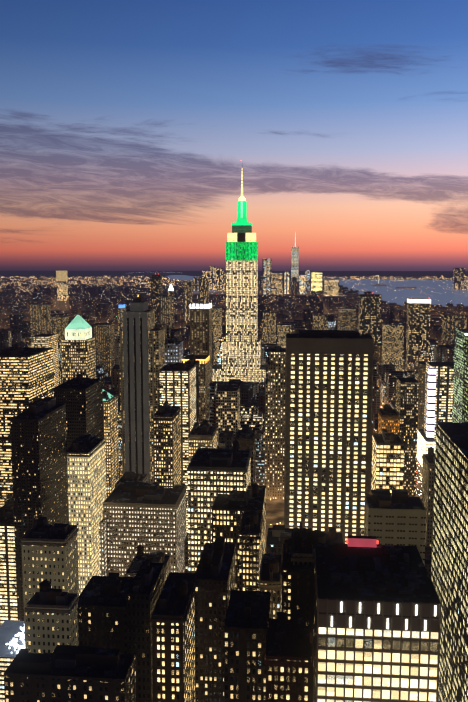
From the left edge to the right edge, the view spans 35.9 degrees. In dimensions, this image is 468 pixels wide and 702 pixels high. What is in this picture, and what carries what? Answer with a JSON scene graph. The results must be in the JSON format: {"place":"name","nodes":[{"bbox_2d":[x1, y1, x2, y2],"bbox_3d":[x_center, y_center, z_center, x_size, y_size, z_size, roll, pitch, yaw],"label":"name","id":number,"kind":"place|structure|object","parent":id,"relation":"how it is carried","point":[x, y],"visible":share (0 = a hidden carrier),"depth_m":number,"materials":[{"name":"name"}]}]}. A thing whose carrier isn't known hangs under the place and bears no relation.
{"place":"outdoors","nodes":[
{"label":"outdoors","id":0,"kind":"place"},
{"bbox_2d":[0,275,193,294],"bbox_3d":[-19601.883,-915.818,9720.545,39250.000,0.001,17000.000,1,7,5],"label":"brooklyn land","id":1,"kind":"structure","parent":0,"point":[53,276],"depth_m":13554.39,"materials":[{"name":"black"}]},
{"bbox_2d":[0,271,467,274],"bbox_3d":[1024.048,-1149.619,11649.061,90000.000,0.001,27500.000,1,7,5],"label":"ground","id":2,"kind":"structure","parent":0,"point":[200,272],"depth_m":21087.87,"materials":[{"name":"black"}]},
{"bbox_2d":[0,277,467,579],"bbox_3d":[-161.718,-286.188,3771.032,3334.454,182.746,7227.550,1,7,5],"label":"city blocks","id":3,"kind":"structure","parent":2,"relation":"on","point":[260,433],"depth_m":1437.58,"materials":[{"name":"brown concrete"}]},
{"bbox_2d":[0,234,467,701],"bbox_3d":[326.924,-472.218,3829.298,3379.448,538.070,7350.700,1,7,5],"label":"buildings","id":4,"kind":"structure","parent":3,"relation":"on","point":[104,597],"depth_m":438.13,"materials":[{"name":"grey concrete"}]},
{"bbox_2d":[5,272,467,653],"bbox_3d":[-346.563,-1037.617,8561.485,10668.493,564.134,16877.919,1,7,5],"label":"city lights","id":5,"kind":"object","parent":2,"relation":"on","point":[14,643],"visible":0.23,"depth_m":380.69},
{"bbox_2d":[51,292,421,541],"bbox_3d":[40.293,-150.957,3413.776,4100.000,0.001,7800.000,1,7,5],"label":"manhattan streets","id":6,"kind":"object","parent":2,"relation":"on","point":[274,511],"visible":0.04,"depth_m":800.87,"materials":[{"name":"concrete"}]},
{"bbox_2d":[212,168,266,382],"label":"skyscraper","id":7,"kind":"structure","parent":2,"relation":"on","point":[241,351],"depth_m":1282.70,"materials":[{"name":"beige stone"}]},
{"bbox_2d":[0,0,467,270],"label":"sky","id":8,"kind":"structure","parent":0,"point":[129,129],"materials":[{"name":"blue"}]},
{"bbox_2d":[166,275,467,306],"bbox_3d":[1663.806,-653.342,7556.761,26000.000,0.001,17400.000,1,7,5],"label":"harbour water","id":9,"kind":"structure","parent":0,"point":[443,298],"depth_m":7301.29,"materials":[{"name":"blue liquid"}]},
{"bbox_2d":[0,275,467,297],"bbox_3d":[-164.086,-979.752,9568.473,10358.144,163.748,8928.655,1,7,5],"label":"boroughs","id":10,"kind":"object","parent":9,"relation":"on","point":[24,284],"visible":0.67,"depth_m":9353.86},
{"label":"islands","id":11,"kind":"structure","parent":9,"relation":"on","visible":0},
{"bbox_2d":[372,281,416,287],"bbox_3d":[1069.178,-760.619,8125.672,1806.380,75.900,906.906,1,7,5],"label":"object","id":12,"kind":"object","parent":11,"relation":"on","point":[378,283],"visible":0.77,"depth_m":8420.77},
{"bbox_2d":[188,275,467,290],"bbox_3d":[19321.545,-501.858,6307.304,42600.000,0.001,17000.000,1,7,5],"label":"distant shoreline","id":13,"kind":"structure","parent":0,"point":[415,277],"depth_m":14596.57,"materials":[{"name":"black"}]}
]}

